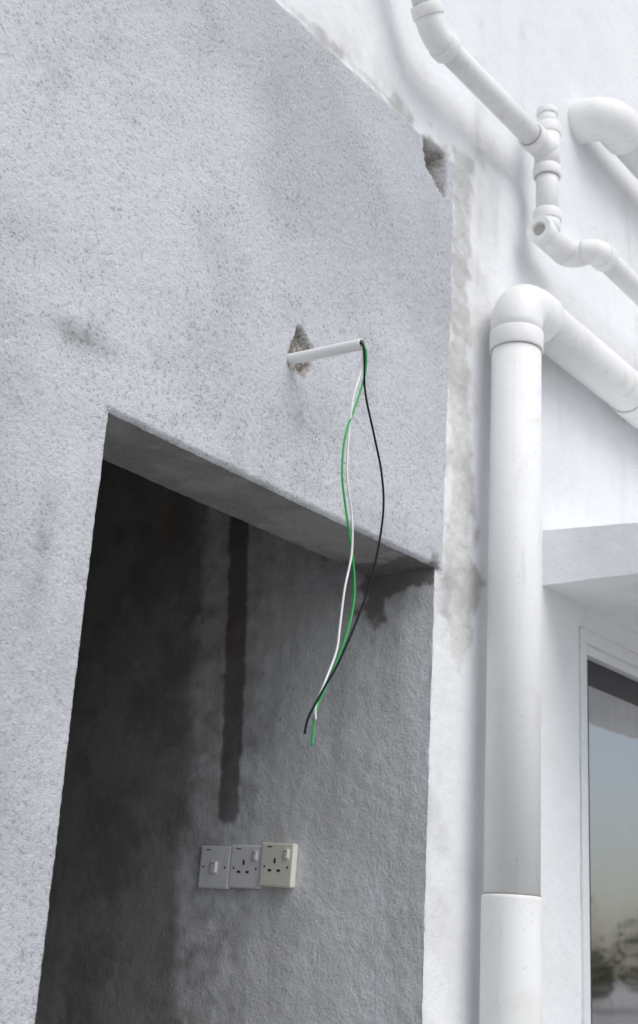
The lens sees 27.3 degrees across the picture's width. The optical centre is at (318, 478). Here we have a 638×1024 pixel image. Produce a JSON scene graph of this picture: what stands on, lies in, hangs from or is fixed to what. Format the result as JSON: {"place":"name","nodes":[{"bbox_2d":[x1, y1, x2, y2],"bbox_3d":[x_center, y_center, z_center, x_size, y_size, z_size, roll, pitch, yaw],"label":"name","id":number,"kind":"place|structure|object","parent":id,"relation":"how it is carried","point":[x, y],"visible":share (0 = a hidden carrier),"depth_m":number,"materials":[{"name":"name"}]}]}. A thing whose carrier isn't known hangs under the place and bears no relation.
{"place":"outdoors","nodes":[
{"label":"outdoors","id":0,"kind":"place"},
{"bbox_2d":[579,640,590,1023],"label":"window frame","id":1,"kind":"object","parent":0,"point":[585,906],"visible":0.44,"depth_m":2.97,"materials":[{"name":"white metal"}]},
{"bbox_2d":[587,682,591,1023],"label":"window sash","id":2,"kind":"object","parent":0,"point":[589,853],"depth_m":3.05,"materials":[{"name":"white metal"}]},
{"bbox_2d":[542,523,637,584],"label":"canopy end","id":3,"kind":"object","parent":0,"point":[578,553],"visible":0.97,"depth_m":2.97,"materials":[{"name":"white paint"}]},
{"bbox_2d":[543,573,637,633],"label":"canopy soffit","id":4,"kind":"structure","parent":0,"point":[614,599],"depth_m":3.07,"materials":[{"name":"white paint"}]},
{"bbox_2d":[579,627,637,667],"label":"window frame head","id":5,"kind":"object","parent":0,"point":[606,646],"depth_m":3.23},
{"bbox_2d":[587,660,637,704],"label":"window sash head","id":6,"kind":"object","parent":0,"point":[611,681],"depth_m":3.30},
{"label":"room floor","id":7,"kind":"structure","parent":0,"visible":0},
{"bbox_2d":[35,459,434,1023],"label":"side wall","id":8,"kind":"structure","parent":7,"relation":"on","point":[208,642],"depth_m":2.82,"materials":[{"name":"paint"}]},
{"bbox_2d":[198,846,231,888],"bbox_3d":[-0.219,0.817,2.760,0.085,0.086,0.015,-10,-24,36],"label":"wall switch","id":9,"kind":"object","parent":8,"relation":"attached to","point":[214,870],"depth_m":2.75,"materials":[{"name":"white plastic"}]},
{"bbox_2d":[228,845,261,888],"bbox_3d":[-0.151,0.801,2.710,0.085,0.086,0.016,-11,-24,36],"label":"power socket","id":10,"kind":"object","parent":8,"relation":"attached to","point":[245,864],"visible":1,"depth_m":2.71,"materials":[{"name":"white plastic"}]},
{"bbox_2d":[259,843,297,887],"bbox_3d":[-0.084,0.783,2.659,0.085,0.086,0.021,-10,-24,37],"label":"power socket","id":11,"kind":"object","parent":8,"relation":"attached to","point":[278,864],"visible":1,"depth_m":2.65,"materials":[{"name":"beige plastic"}]},
{"bbox_3d":[0.952,1.766,3.267,0.106,0.030,1.461,-12,-25,36],"label":"window frame","id":12,"kind":"object","parent":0,"visible":0},
{"bbox_2d":[587,645,637,681],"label":"window inner frame head","id":13,"kind":"object","parent":12,"relation":"attached to","point":[603,659],"depth_m":3.27},
{"bbox_2d":[588,684,637,1023],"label":"window pane","id":14,"kind":"object","parent":13,"relation":"attached to","point":[613,751],"depth_m":3.17,"materials":[{"name":"clear glass"}]},
{"label":"ground","id":15,"kind":"structure","parent":0,"visible":0},
{"bbox_2d":[0,0,637,1023],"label":"front wall","id":16,"kind":"structure","parent":15,"relation":"on","point":[214,214],"depth_m":2.47,"materials":[{"name":"paint"}]},
{"bbox_2d":[103,413,433,576],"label":"lintel soffit","id":17,"kind":"structure","parent":16,"relation":"attached to","point":[131,447],"depth_m":2.33,"materials":[{"name":"paint"}]},
{"bbox_2d":[287,338,365,364],"bbox_3d":[-0.001,-0.224,2.337,0.196,0.034,0.020,-12,-25,37],"label":"electrical conduit","id":18,"kind":"object","parent":16,"relation":"attached to","point":[325,351],"visible":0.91,"depth_m":2.32,"materials":[{"name":"plastic"}]},
{"bbox_2d":[314,344,362,719],"bbox_3d":[0.022,0.068,2.145,0.041,0.665,0.077,-12,-25,36],"label":"white electrical wire","id":19,"kind":"object","parent":18,"relation":"hanging from","point":[350,561],"visible":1,"depth_m":2.15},
{"bbox_2d":[311,345,366,745],"bbox_3d":[0.038,0.087,2.139,0.042,0.705,0.080,-2,-21,15],"label":"green electrical wire","id":20,"kind":"object","parent":18,"relation":"hanging from","point":[353,564],"visible":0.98,"depth_m":2.15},
{"bbox_2d":[303,342,384,733],"bbox_3d":[0.037,0.086,2.157,0.045,0.695,0.183,-12,-25,36],"label":"black electrical wire","id":21,"kind":"object","parent":18,"relation":"hanging from","point":[368,587],"visible":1,"depth_m":2.20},
{"bbox_2d":[410,0,637,305],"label":"waste pipe","id":22,"kind":"object","parent":16,"relation":"attached to","point":[539,140],"visible":1,"depth_m":3.15,"materials":[{"name":"white plastic"}]},
{"bbox_2d":[479,284,637,1023],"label":"downpipe","id":23,"kind":"object","parent":16,"relation":"attached to","point":[531,325],"visible":1,"depth_m":2.67,"materials":[{"name":"white plastic"}]},
{"bbox_2d":[568,97,637,179],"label":"soil pipe","id":24,"kind":"object","parent":16,"relation":"attached to","point":[610,125],"visible":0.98,"depth_m":3.57,"materials":[{"name":"plastic"}]}
]}

